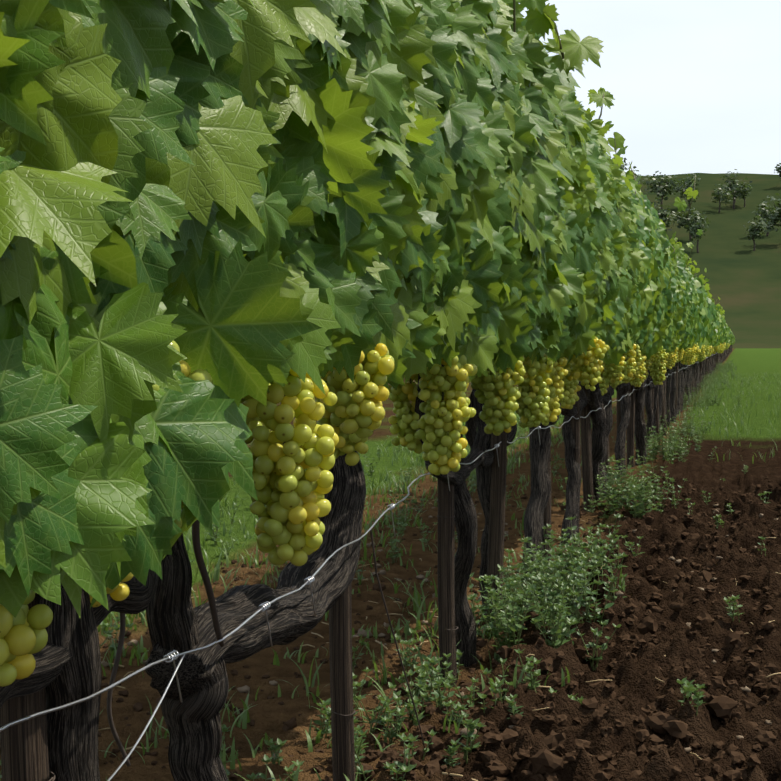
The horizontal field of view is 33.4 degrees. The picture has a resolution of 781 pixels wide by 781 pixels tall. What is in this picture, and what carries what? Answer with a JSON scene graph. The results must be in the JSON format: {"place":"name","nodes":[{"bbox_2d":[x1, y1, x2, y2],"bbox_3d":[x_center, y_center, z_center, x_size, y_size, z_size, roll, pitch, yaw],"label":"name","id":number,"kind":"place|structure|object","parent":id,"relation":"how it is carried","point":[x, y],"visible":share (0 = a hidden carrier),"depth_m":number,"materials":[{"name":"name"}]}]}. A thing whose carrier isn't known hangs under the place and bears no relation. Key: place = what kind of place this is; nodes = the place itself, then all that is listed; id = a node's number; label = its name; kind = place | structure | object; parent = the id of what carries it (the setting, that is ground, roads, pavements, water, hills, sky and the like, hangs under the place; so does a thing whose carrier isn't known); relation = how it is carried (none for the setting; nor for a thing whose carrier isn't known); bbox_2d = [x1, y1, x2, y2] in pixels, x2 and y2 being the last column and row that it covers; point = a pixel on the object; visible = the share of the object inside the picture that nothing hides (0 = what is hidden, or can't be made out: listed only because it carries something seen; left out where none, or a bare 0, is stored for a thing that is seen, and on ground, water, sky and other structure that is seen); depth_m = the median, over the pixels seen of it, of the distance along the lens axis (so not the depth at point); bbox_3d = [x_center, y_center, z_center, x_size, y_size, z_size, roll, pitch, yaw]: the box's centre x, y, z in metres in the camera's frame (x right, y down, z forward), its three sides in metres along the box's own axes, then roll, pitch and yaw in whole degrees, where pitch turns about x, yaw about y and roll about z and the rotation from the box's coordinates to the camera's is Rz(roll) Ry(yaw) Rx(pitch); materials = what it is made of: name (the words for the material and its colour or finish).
{"place":"outdoors","nodes":[
{"label":"outdoors","id":0,"kind":"place"},
{"bbox_2d":[0,348,780,780],"bbox_3d":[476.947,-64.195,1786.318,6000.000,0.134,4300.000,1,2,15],"label":"ground","id":1,"kind":"structure","parent":0,"point":[636,682],"depth_m":2.95,"materials":[{"name":"soil"}]},
{"bbox_2d":[0,345,730,780],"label":"vine stakes","id":2,"kind":"object","parent":1,"relation":"on","point":[24,751],"visible":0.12,"depth_m":2.61,"materials":[{"name":"brown wood"}]},
{"bbox_2d":[0,346,731,780],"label":"training wire","id":3,"kind":"object","parent":2,"relation":"attached to","point":[172,656],"visible":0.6,"depth_m":1.30,"materials":[{"name":"grey metal"}]},
{"bbox_2d":[0,345,731,780],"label":"grapevine trunks","id":4,"kind":"object","parent":1,"relation":"on","point":[68,663],"visible":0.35,"depth_m":1.50,"materials":[{"name":"brown plant"}]},
{"bbox_2d":[0,0,644,617],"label":"vine leaves","id":5,"kind":"object","parent":4,"relation":"attached to","point":[236,200],"visible":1,"depth_m":0.97,"materials":[{"name":"green plant"}]},
{"bbox_2d":[49,399,652,780],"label":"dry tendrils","id":6,"kind":"object","parent":4,"relation":"attached to","point":[201,564],"visible":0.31,"depth_m":1.31,"materials":[{"name":"brown plant"}]},
{"bbox_2d":[0,337,729,686],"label":"grapes","id":7,"kind":"object","parent":4,"relation":"on","point":[290,491],"visible":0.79,"depth_m":1.57,"materials":[{"name":"food"}]},
{"bbox_2d":[283,350,588,444],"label":"grape stems","id":8,"kind":"object","parent":7,"relation":"on","point":[411,383],"depth_m":2.15,"materials":[{"name":"green plant"}]},
{"bbox_2d":[688,260,734,348],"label":"vine leaves","id":9,"kind":"object","parent":4,"relation":"attached to","point":[713,329],"visible":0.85,"depth_m":16.28,"materials":[{"name":"green plant"}]},
{"bbox_2d":[0,359,771,780],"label":"weed","id":10,"kind":"object","parent":1,"relation":"on","point":[520,597],"depth_m":2.98,"materials":[{"name":"green plant"}]},
{"bbox_2d":[0,475,780,780],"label":"soil clods","id":11,"kind":"object","parent":1,"relation":"on","point":[544,761],"visible":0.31,"depth_m":2.35,"materials":[{"name":"brown soil"}]},
{"bbox_2d":[101,500,777,752],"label":"pebbles","id":12,"kind":"object","parent":1,"relation":"on","point":[246,688],"visible":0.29,"depth_m":3.05,"materials":[{"name":"brown stone"}]},
{"bbox_2d":[99,500,780,780],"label":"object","id":13,"kind":"object","parent":1,"relation":"on","point":[443,773],"visible":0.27,"depth_m":2.77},
{"bbox_2d":[0,370,780,780],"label":"grass","id":14,"kind":"structure","parent":0,"point":[416,604],"depth_m":3.81,"materials":[{"name":"green plant"}]},
{"bbox_2d":[513,0,695,277],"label":"vine shoots","id":15,"kind":"object","parent":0,"point":[514,25],"depth_m":3.77,"materials":[{"name":"green plant"}]},
{"bbox_2d":[518,0,780,175],"label":"sky","id":16,"kind":"structure","parent":0,"point":[694,85],"materials":[{"name":"white"}]},
{"bbox_2d":[605,121,702,365],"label":"vine leaves","id":17,"kind":"object","parent":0,"point":[667,317],"visible":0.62,"depth_m":6.22,"materials":[{"name":"green plant"}]},
{"bbox_2d":[635,173,780,347],"bbox_3d":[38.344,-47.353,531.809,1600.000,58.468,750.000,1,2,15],"label":"hill terrain","id":18,"kind":"structure","parent":0,"point":[744,278],"depth_m":267.73,"materials":[{"name":"green plant"}]},
{"bbox_2d":[610,156,780,240],"bbox_3d":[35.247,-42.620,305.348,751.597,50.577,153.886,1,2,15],"label":"hill tree crowns","id":19,"kind":"object","parent":18,"relation":"on","point":[767,215],"visible":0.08,"depth_m":287.14,"materials":[{"name":"green plant"}]},
{"bbox_2d":[653,171,780,252],"bbox_3d":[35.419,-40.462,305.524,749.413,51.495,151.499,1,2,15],"label":"tree trunks","id":20,"kind":"object","parent":18,"relation":"on","point":[734,202],"depth_m":313.04,"materials":[{"name":"brown plant"}]}
]}

